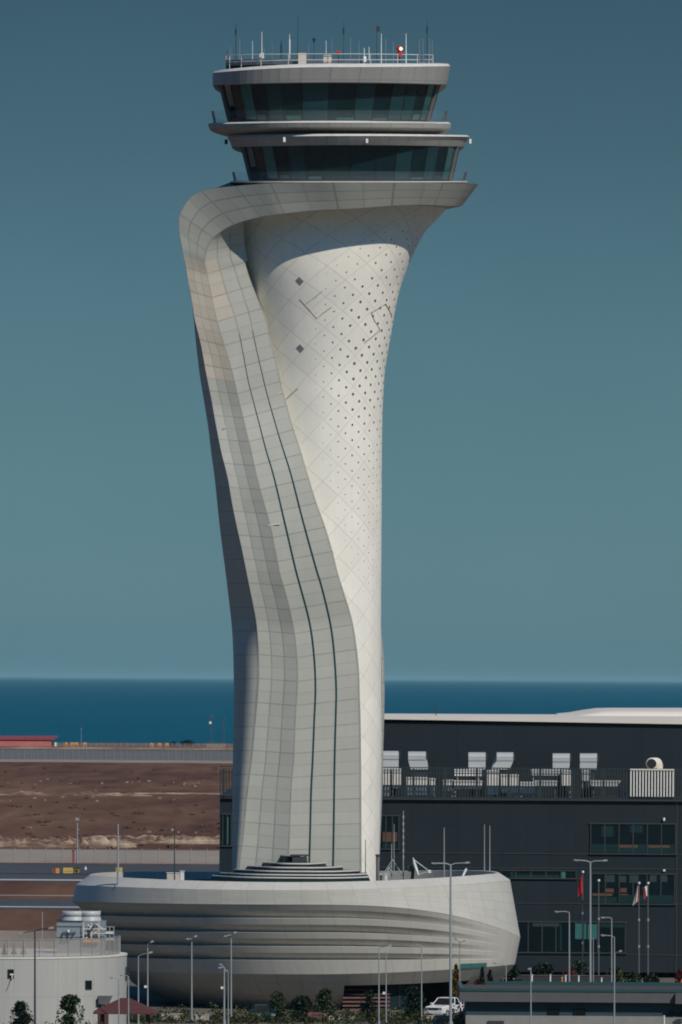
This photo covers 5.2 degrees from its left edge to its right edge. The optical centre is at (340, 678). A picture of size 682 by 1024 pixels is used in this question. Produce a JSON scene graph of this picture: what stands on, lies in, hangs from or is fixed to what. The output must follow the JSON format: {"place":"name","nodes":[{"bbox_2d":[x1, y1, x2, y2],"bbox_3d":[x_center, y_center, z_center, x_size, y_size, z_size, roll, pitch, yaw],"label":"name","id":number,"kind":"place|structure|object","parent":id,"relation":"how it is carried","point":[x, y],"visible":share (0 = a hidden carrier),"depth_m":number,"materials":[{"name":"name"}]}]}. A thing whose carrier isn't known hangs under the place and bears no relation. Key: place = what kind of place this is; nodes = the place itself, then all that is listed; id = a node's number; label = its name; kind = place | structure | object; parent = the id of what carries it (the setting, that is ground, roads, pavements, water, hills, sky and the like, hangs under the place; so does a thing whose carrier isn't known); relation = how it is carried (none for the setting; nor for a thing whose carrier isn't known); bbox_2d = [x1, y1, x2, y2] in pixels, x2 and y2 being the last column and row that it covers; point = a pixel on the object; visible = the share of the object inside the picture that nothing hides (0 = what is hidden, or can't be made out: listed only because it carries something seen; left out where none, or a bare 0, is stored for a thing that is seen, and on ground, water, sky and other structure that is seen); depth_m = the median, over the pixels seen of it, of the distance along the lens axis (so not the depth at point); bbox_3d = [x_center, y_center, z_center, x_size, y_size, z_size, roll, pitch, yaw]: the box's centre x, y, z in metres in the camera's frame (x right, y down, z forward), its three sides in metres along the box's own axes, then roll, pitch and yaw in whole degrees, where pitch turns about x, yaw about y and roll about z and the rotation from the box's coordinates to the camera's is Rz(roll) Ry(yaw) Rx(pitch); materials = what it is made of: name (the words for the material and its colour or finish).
{"place":"outdoors","nodes":[
{"label":"outdoors","id":0,"kind":"place"},
{"bbox_2d":[0,899,82,909],"bbox_3d":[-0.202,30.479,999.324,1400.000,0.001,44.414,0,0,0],"label":"service road","id":1,"kind":"structure","parent":0,"point":[37,902],"depth_m":1001.68,"materials":[{"name":"asphalt"}]},
{"bbox_2d":[0,791,152,795],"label":"earth bank","id":2,"kind":"structure","parent":0,"point":[43,793],"depth_m":1917.93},
{"bbox_2d":[0,743,232,931],"bbox_3d":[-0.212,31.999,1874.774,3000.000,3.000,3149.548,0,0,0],"label":"ground","id":3,"kind":"structure","parent":0,"point":[157,815],"depth_m":1751.12,"materials":[{"name":"soil"}]},
{"bbox_2d":[0,736,57,745],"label":"red shed","id":4,"kind":"structure","parent":3,"relation":"on","point":[26,740],"depth_m":3259.54,"materials":[{"name":"metal"}]},
{"bbox_2d":[0,836,136,847],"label":"earth mound","id":5,"kind":"object","parent":3,"relation":"on","point":[70,842],"visible":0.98,"depth_m":1342.54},
{"bbox_2d":[7,778,198,832],"bbox_3d":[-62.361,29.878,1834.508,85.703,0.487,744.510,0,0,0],"label":"field stones","id":6,"kind":"object","parent":3,"relation":"on","point":[184,783],"visible":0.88,"depth_m":1878.09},
{"bbox_2d":[0,849,218,863],"bbox_3d":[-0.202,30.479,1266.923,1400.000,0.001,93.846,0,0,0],"label":"gravel verge","id":7,"kind":"structure","parent":3,"relation":"on","point":[133,856],"depth_m":1264.40,"materials":[{"name":"gravel"}]},
{"bbox_2d":[0,864,218,881],"bbox_3d":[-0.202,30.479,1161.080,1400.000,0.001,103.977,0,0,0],"label":"taxiway","id":8,"kind":"structure","parent":3,"relation":"on","point":[47,868],"depth_m":1182.08,"materials":[{"name":"asphalt"}]},
{"bbox_2d":[0,879,82,880],"bbox_3d":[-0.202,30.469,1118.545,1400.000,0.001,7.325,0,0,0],"label":"taxiway edge line","id":9,"kind":"object","parent":8,"relation":"on","point":[48,879],"depth_m":1119.59,"materials":[{"name":"paint"}]},
{"bbox_2d":[0,765,219,849],"bbox_3d":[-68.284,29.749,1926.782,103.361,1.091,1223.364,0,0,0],"label":"field scrub","id":10,"kind":"object","parent":3,"relation":"on","point":[109,813],"visible":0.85,"depth_m":1568.67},
{"bbox_2d":[0,749,232,760],"bbox_3d":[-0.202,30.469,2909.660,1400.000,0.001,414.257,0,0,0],"label":"runway","id":11,"kind":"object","parent":3,"relation":"on","point":[203,755],"depth_m":2915.14,"materials":[{"name":"asphalt"}]},
{"bbox_2d":[0,759,232,762],"bbox_3d":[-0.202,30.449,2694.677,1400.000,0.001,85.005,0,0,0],"label":"runway verge","id":12,"kind":"structure","parent":3,"relation":"on","point":[108,761],"depth_m":2696.61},
{"bbox_2d":[2,749,230,760],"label":"perimeter fence","id":13,"kind":"object","parent":12,"relation":"on","point":[134,755],"visible":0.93,"depth_m":2719.51,"materials":[{"name":"grey"}]},
{"bbox_2d":[0,746,232,749],"bbox_3d":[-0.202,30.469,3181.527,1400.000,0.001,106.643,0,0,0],"label":"dirt verge","id":14,"kind":"structure","parent":3,"relation":"on","point":[117,748],"depth_m":3181.28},
{"bbox_2d":[219,707,681,976],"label":"office building","id":15,"kind":"structure","parent":3,"relation":"on","point":[538,846],"depth_m":765.00,"materials":[{"name":"metal"}]},
{"bbox_2d":[221,813,231,846],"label":"window","id":16,"kind":"structure","parent":15,"relation":"in","point":[226,817],"depth_m":764.98,"materials":[{"name":"teal glass"}]},
{"bbox_2d":[383,768,389,795],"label":"plant unit","id":17,"kind":"object","parent":15,"relation":"on","point":[386,782],"visible":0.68,"depth_m":766.40,"materials":[{"name":"metal"}]},
{"bbox_2d":[380,815,399,849],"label":"window","id":18,"kind":"structure","parent":15,"relation":"in","point":[389,823],"depth_m":764.98,"materials":[{"name":"teal glass"}]},
{"bbox_2d":[383,751,399,795],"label":"duct hood","id":19,"kind":"object","parent":15,"relation":"on","point":[391,758],"visible":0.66,"depth_m":768.30,"materials":[{"name":"grey metal"}]},
{"bbox_2d":[392,768,400,795],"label":"plant unit","id":20,"kind":"object","parent":15,"relation":"on","point":[395,779],"visible":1,"depth_m":766.40,"materials":[{"name":"metal"}]},
{"bbox_2d":[406,777,428,795],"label":"plant unit","id":21,"kind":"object","parent":15,"relation":"on","point":[417,786],"visible":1,"depth_m":766.40,"materials":[{"name":"metal"}]},
{"bbox_2d":[408,751,427,795],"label":"duct hood","id":22,"kind":"object","parent":15,"relation":"on","point":[417,758],"visible":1,"depth_m":768.30,"materials":[{"name":"grey metal"}]},
{"bbox_2d":[220,766,681,798],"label":"terrace railing","id":23,"kind":"object","parent":15,"relation":"on","point":[413,773],"visible":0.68,"depth_m":764.65,"materials":[{"name":"metal"}]},
{"bbox_2d":[454,780,481,796],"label":"plant unit","id":24,"kind":"object","parent":15,"relation":"on","point":[466,785],"visible":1,"depth_m":766.40,"materials":[{"name":"metal"}]},
{"bbox_2d":[454,769,481,796],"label":"plant unit","id":25,"kind":"object","parent":15,"relation":"on","point":[466,775],"visible":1,"depth_m":767.40,"materials":[{"name":"metal"}]},
{"bbox_2d":[468,752,486,795],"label":"duct hood","id":26,"kind":"object","parent":15,"relation":"on","point":[477,759],"visible":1,"depth_m":768.30,"materials":[{"name":"grey metal"}]},
{"bbox_2d":[487,770,498,796],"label":"plant unit","id":27,"kind":"object","parent":15,"relation":"on","point":[492,783],"visible":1,"depth_m":766.40,"materials":[{"name":"metal"}]},
{"bbox_2d":[492,752,514,796],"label":"duct hood","id":28,"kind":"object","parent":15,"relation":"on","point":[503,759],"visible":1,"depth_m":768.30,"materials":[{"name":"grey metal"}]},
{"bbox_2d":[501,774,518,792],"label":"plant unit","id":29,"kind":"object","parent":15,"relation":"on","point":[510,783],"visible":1,"depth_m":766.40,"materials":[{"name":"metal"}]},
{"bbox_2d":[499,870,577,878],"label":"window","id":30,"kind":"structure","parent":15,"relation":"in","point":[510,874],"depth_m":764.80,"materials":[{"name":"teal glass"}]},
{"bbox_2d":[552,753,571,796],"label":"duct hood","id":31,"kind":"object","parent":15,"relation":"on","point":[561,760],"visible":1,"depth_m":768.30,"materials":[{"name":"grey metal"}]},
{"bbox_2d":[517,921,626,953],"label":"window","id":32,"kind":"structure","parent":15,"relation":"in","point":[535,936],"depth_m":764.98,"materials":[{"name":"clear glass"}]},
{"bbox_2d":[579,753,598,796],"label":"duct hood","id":33,"kind":"object","parent":15,"relation":"on","point":[588,760],"visible":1,"depth_m":768.30,"materials":[{"name":"grey metal"}]},
{"bbox_2d":[590,780,622,797],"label":"plant unit","id":34,"kind":"object","parent":15,"relation":"on","point":[608,785],"visible":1,"depth_m":766.40,"materials":[{"name":"grey metal"}]},
{"bbox_2d":[589,823,676,854],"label":"window","id":35,"kind":"structure","parent":15,"relation":"in","point":[605,838],"depth_m":764.98,"materials":[{"name":"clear glass"}]},
{"bbox_2d":[591,873,675,904],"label":"window","id":36,"kind":"structure","parent":15,"relation":"in","point":[614,888],"depth_m":764.80,"materials":[{"name":"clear glass"}]},
{"bbox_2d":[630,758,673,796],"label":"cage unit","id":37,"kind":"object","parent":15,"relation":"on","point":[657,785],"visible":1,"depth_m":764.39,"materials":[{"name":"white metal"}]},
{"bbox_2d":[82,835,219,843],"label":"earth ridge","id":38,"kind":"structure","parent":0,"point":[160,839],"depth_m":1382.07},
{"bbox_2d":[0,677,681,743],"bbox_3d":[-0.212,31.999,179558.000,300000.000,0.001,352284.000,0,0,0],"label":"sea","id":39,"kind":"structure","parent":0,"point":[136,710],"depth_m":10228.01,"materials":[{"name":"liquid"}]},
{"bbox_2d":[0,0,681,680],"label":"sky","id":40,"kind":"structure","parent":0,"point":[532,416],"materials":[{"name":"blue"}]},
{"bbox_2d":[126,977,676,1023],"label":"forecourt","id":41,"kind":"structure","parent":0,"point":[158,1002],"depth_m":688.11,"materials":[{"name":"asphalt"}]},
{"bbox_2d":[8,1000,33,1023],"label":"tree","id":42,"kind":"object","parent":41,"relation":"on","point":[23,1015],"visible":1,"depth_m":619.53,"materials":[{"name":"green plant"}]},
{"bbox_2d":[19,927,53,1023],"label":"street lamp","id":43,"kind":"object","parent":41,"relation":"on","point":[35,968],"visible":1,"depth_m":615.94,"materials":[{"name":"metal"}]},
{"bbox_2d":[0,952,129,1023],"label":"round building","id":44,"kind":"structure","parent":41,"relation":"on","point":[90,983],"depth_m":630.58,"materials":[{"name":"grey concrete"}]},
{"bbox_2d":[0,931,120,956],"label":"roof railing","id":45,"kind":"object","parent":44,"relation":"on","point":[16,944],"visible":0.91,"depth_m":632.03,"materials":[{"name":"grey"}]},
{"bbox_2d":[56,910,105,938],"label":"cooling unit","id":46,"kind":"object","parent":44,"relation":"on","point":[75,924],"visible":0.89,"depth_m":639.00,"materials":[{"name":"white metal"}]},
{"bbox_2d":[56,994,84,1023],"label":"tree","id":47,"kind":"object","parent":41,"relation":"on","point":[69,1003],"visible":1,"depth_m":617.51,"materials":[{"name":"green plant"}]},
{"bbox_2d":[93,998,156,1023],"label":"gazebo","id":48,"kind":"object","parent":41,"relation":"on","point":[135,1007],"visible":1,"depth_m":622.25,"materials":[{"name":"red tile"}]},
{"bbox_2d":[186,935,196,1020],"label":"street lamp","id":49,"kind":"object","parent":41,"relation":"on","point":[191,1017],"visible":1,"depth_m":659.94,"materials":[{"name":"metal"}]},
{"bbox_2d":[218,964,225,1023],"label":"street lamp","id":50,"kind":"object","parent":41,"relation":"on","point":[224,1020],"visible":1,"depth_m":653.94,"materials":[{"name":"metal"}]},
{"bbox_2d":[224,931,236,1018],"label":"street lamp","id":51,"kind":"object","parent":41,"relation":"on","point":[230,974],"visible":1,"depth_m":661.95,"materials":[{"name":"metal"}]},
{"bbox_2d":[3,1002,464,1023],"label":"shrub bed","id":52,"kind":"object","parent":41,"relation":"on","point":[345,1017],"visible":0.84,"depth_m":658.92,"materials":[{"name":"green plant"}]},
{"bbox_2d":[248,1004,276,1018],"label":"parked car","id":53,"kind":"object","parent":41,"relation":"on","point":[260,1008],"visible":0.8,"depth_m":662.16,"materials":[{"name":"teal paint"}]},
{"bbox_2d":[267,991,286,1017],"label":"tree","id":54,"kind":"object","parent":41,"relation":"on","point":[277,1001],"visible":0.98,"depth_m":662.61,"materials":[{"name":"green plant"}]},
{"bbox_2d":[72,854,519,1010],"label":"podium building","id":55,"kind":"structure","parent":41,"relation":"on","point":[298,924],"depth_m":684.92,"materials":[{"name":"grey concrete"}]},
{"bbox_2d":[115,824,118,886],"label":"antenna mast","id":56,"kind":"object","parent":55,"relation":"on","point":[117,855],"visible":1,"depth_m":688.43,"materials":[{"name":"metal"}]},
{"bbox_2d":[179,22,477,880],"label":"control tower","id":57,"kind":"structure","parent":55,"relation":"on","point":[299,246],"depth_m":692.91,"materials":[{"name":"concrete"}]},
{"bbox_2d":[224,85,236,118],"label":"window pane","id":58,"kind":"structure","parent":57,"relation":"in","point":[227,87],"depth_m":695.50,"materials":[{"name":"black glass"}]},
{"bbox_2d":[231,84,245,119],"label":"window pane","id":59,"kind":"structure","parent":57,"relation":"in","point":[235,88],"depth_m":694.23,"materials":[{"name":"black glass"}]},
{"bbox_2d":[240,84,255,119],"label":"window pane","id":60,"kind":"structure","parent":57,"relation":"in","point":[246,92],"depth_m":693.13,"materials":[{"name":"teal glass"}]},
{"bbox_2d":[246,147,258,178],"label":"window pane","id":61,"kind":"structure","parent":57,"relation":"in","point":[249,149],"depth_m":695.50,"materials":[{"name":"black glass"}]},
{"bbox_2d":[253,146,266,178],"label":"window pane","id":62,"kind":"structure","parent":57,"relation":"in","point":[257,150],"depth_m":694.32,"materials":[{"name":"black glass"}]},
{"bbox_2d":[252,84,268,119],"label":"window pane","id":63,"kind":"structure","parent":57,"relation":"in","point":[259,93],"depth_m":692.29,"materials":[{"name":"black glass"}]},
{"bbox_2d":[262,146,277,178],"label":"window pane","id":64,"kind":"structure","parent":57,"relation":"in","point":[268,153],"depth_m":693.13,"materials":[{"name":"teal glass"}]},
{"bbox_2d":[266,83,284,119],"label":"window pane","id":65,"kind":"structure","parent":57,"relation":"in","point":[274,90],"depth_m":691.61,"materials":[{"name":"teal glass"}]},
{"bbox_2d":[273,146,290,178],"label":"window pane","id":66,"kind":"structure","parent":57,"relation":"in","point":[281,156],"depth_m":692.29,"materials":[{"name":"black glass"}]},
{"bbox_2d":[282,83,302,119],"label":"window pane","id":67,"kind":"structure","parent":57,"relation":"in","point":[292,92],"depth_m":691.10,"materials":[{"name":"teal glass"}]},
{"bbox_2d":[288,145,305,180],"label":"window pane","id":68,"kind":"structure","parent":57,"relation":"in","point":[296,153],"depth_m":691.69,"materials":[{"name":"teal glass"}]},
{"bbox_2d":[304,145,324,178],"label":"window pane","id":69,"kind":"structure","parent":57,"relation":"in","point":[313,153],"depth_m":691.27,"materials":[{"name":"teal glass"}]},
{"bbox_2d":[302,83,328,119],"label":"window pane","id":70,"kind":"structure","parent":57,"relation":"in","point":[315,95],"depth_m":690.93,"materials":[{"name":"teal glass"}]},
{"bbox_2d":[219,83,439,121],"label":"window frame","id":71,"kind":"structure","parent":57,"relation":"in","point":[231,119],"depth_m":692.29,"materials":[{"name":"metal"}]},
{"bbox_2d":[324,145,349,178],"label":"window pane","id":72,"kind":"structure","parent":57,"relation":"in","point":[337,157],"depth_m":691.10,"materials":[{"name":"teal glass"}]},
{"bbox_2d":[329,83,355,119],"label":"window pane","id":73,"kind":"structure","parent":57,"relation":"in","point":[342,95],"depth_m":690.93,"materials":[{"name":"teal glass"}]},
{"bbox_2d":[241,145,459,180],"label":"window frame","id":74,"kind":"structure","parent":57,"relation":"in","point":[253,179],"depth_m":691.95,"materials":[{"name":"metal"}]},
{"bbox_2d":[351,145,376,178],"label":"window pane","id":75,"kind":"structure","parent":57,"relation":"in","point":[363,157],"depth_m":691.10,"materials":[{"name":"teal glass"}]},
{"bbox_2d":[354,83,375,119],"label":"window pane","id":76,"kind":"structure","parent":57,"relation":"in","point":[365,94],"depth_m":691.27,"materials":[{"name":"teal glass"}]},
{"bbox_2d":[373,83,392,117],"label":"window pane","id":77,"kind":"structure","parent":57,"relation":"in","point":[384,90],"depth_m":691.61,"materials":[{"name":"teal glass"}]},
{"bbox_2d":[377,145,396,178],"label":"window pane","id":78,"kind":"structure","parent":57,"relation":"in","point":[386,153],"depth_m":691.27,"materials":[{"name":"teal glass"}]},
{"bbox_2d":[388,84,406,119],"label":"window pane","id":79,"kind":"structure","parent":57,"relation":"in","point":[399,90],"depth_m":692.29,"materials":[{"name":"teal glass"}]},
{"bbox_2d":[395,145,412,178],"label":"window pane","id":80,"kind":"structure","parent":57,"relation":"in","point":[404,152],"depth_m":691.61,"materials":[{"name":"teal glass"}]},
{"bbox_2d":[401,84,418,119],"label":"window pane","id":81,"kind":"structure","parent":57,"relation":"in","point":[412,89],"depth_m":693.13,"materials":[{"name":"teal glass"}]},
{"bbox_2d":[411,146,426,176],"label":"window pane","id":82,"kind":"structure","parent":57,"relation":"in","point":[419,155],"depth_m":692.29,"materials":[{"name":"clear glass"}]},
{"bbox_2d":[412,84,427,118],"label":"window pane","id":83,"kind":"structure","parent":57,"relation":"in","point":[423,87],"depth_m":694.15,"materials":[{"name":"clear glass"}]},
{"bbox_2d":[420,84,434,118],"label":"window pane","id":84,"kind":"structure","parent":57,"relation":"in","point":[431,87],"depth_m":695.50,"materials":[{"name":"teal glass"}]},
{"bbox_2d":[423,146,438,180],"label":"window pane","id":85,"kind":"structure","parent":57,"relation":"in","point":[432,153],"depth_m":693.13,"materials":[{"name":"teal glass"}]},
{"bbox_2d":[434,146,447,178],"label":"window pane","id":86,"kind":"structure","parent":57,"relation":"in","point":[443,149],"depth_m":694.32,"materials":[{"name":"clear glass"}]},
{"bbox_2d":[443,146,453,178],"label":"window pane","id":87,"kind":"structure","parent":57,"relation":"in","point":[451,148],"depth_m":695.50,"materials":[{"name":"teal glass"}]},
{"bbox_2d":[408,858,430,878],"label":"satellite dish","id":88,"kind":"object","parent":55,"relation":"on","point":[411,869],"visible":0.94,"depth_m":700.79,"materials":[{"name":"white paint"}]},
{"bbox_2d":[288,995,313,1021],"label":"tree","id":89,"kind":"object","parent":41,"relation":"on","point":[302,1003],"visible":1,"depth_m":662.42,"materials":[{"name":"green plant"}]},
{"bbox_2d":[314,988,336,1020],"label":"tree","id":90,"kind":"object","parent":41,"relation":"on","point":[324,999],"visible":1,"depth_m":662.54,"materials":[{"name":"green plant"}]},
{"bbox_2d":[358,990,377,1017],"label":"tree","id":91,"kind":"object","parent":41,"relation":"on","point":[369,995],"visible":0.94,"depth_m":665.72,"materials":[{"name":"green plant"}]},
{"bbox_2d":[378,945,391,1023],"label":"street lamp","id":92,"kind":"object","parent":41,"relation":"on","point":[379,986],"visible":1,"depth_m":653.96,"materials":[{"name":"metal"}]},
{"bbox_2d":[401,986,426,1017],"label":"tree","id":93,"kind":"object","parent":41,"relation":"on","point":[413,999],"visible":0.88,"depth_m":666.47,"materials":[{"name":"green plant"}]},
{"bbox_2d":[424,997,462,1014],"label":"car","id":94,"kind":"object","parent":41,"relation":"on","point":[439,1005],"visible":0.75,"depth_m":672.79,"materials":[{"name":"white paint"}]},
{"bbox_2d":[431,862,469,1023],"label":"street lamp","id":95,"kind":"object","parent":41,"relation":"on","point":[450,971],"visible":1,"depth_m":653.92,"materials":[{"name":"metal"}]},
{"bbox_2d":[452,963,462,1003],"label":"conifer","id":96,"kind":"object","parent":41,"relation":"on","point":[455,980],"visible":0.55,"depth_m":683.35,"materials":[{"name":"green plant"}]},
{"bbox_2d":[500,964,521,980],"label":"shrub","id":97,"kind":"object","parent":41,"relation":"on","point":[513,972],"visible":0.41,"depth_m":719.92,"materials":[{"name":"green plant"}]},
{"bbox_2d":[531,962,553,974],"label":"shrub","id":98,"kind":"object","parent":41,"relation":"on","point":[544,968],"visible":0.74,"depth_m":755.52,"materials":[{"name":"green plant"}]},
{"bbox_2d":[514,975,613,981],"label":"stone wall","id":99,"kind":"structure","parent":41,"relation":"on","point":[557,978],"depth_m":741.75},
{"bbox_2d":[457,981,681,1023],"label":"building","id":100,"kind":"structure","parent":41,"relation":"on","point":[498,1002],"depth_m":655.20,"materials":[{"name":"grey metal"}]},
{"bbox_2d":[573,1007,585,1015],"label":"window","id":101,"kind":"structure","parent":100,"relation":"in","point":[577,1011],"depth_m":655.44,"materials":[{"name":"black glass"}]},
{"bbox_2d":[571,960,588,974],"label":"shrub","id":102,"kind":"object","parent":41,"relation":"on","point":[577,964],"visible":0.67,"depth_m":756.72,"materials":[{"name":"green plant"}]},
{"bbox_2d":[574,859,607,981],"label":"street lamp","id":103,"kind":"object","parent":41,"relation":"on","point":[590,977],"visible":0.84,"depth_m":711.92,"materials":[{"name":"metal"}]},
{"bbox_2d":[605,966,624,981],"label":"shrub","id":104,"kind":"object","parent":41,"relation":"on","point":[618,974],"visible":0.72,"depth_m":744.66,"materials":[{"name":"green plant"}]},
{"bbox_2d":[623,971,642,981],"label":"shrub","id":105,"kind":"object","parent":41,"relation":"on","point":[634,976],"visible":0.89,"depth_m":747.72,"materials":[{"name":"green plant"}]},
{"bbox_2d":[637,882,639,973],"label":"flagpole","id":106,"kind":"object","parent":41,"relation":"on","point":[638,883],"visible":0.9,"depth_m":754.95,"materials":[{"name":"metal"}]},
{"bbox_2d":[647,882,648,974],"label":"flagpole","id":107,"kind":"object","parent":41,"relation":"on","point":[647,932],"visible":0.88,"depth_m":754.95,"materials":[{"name":"metal"}]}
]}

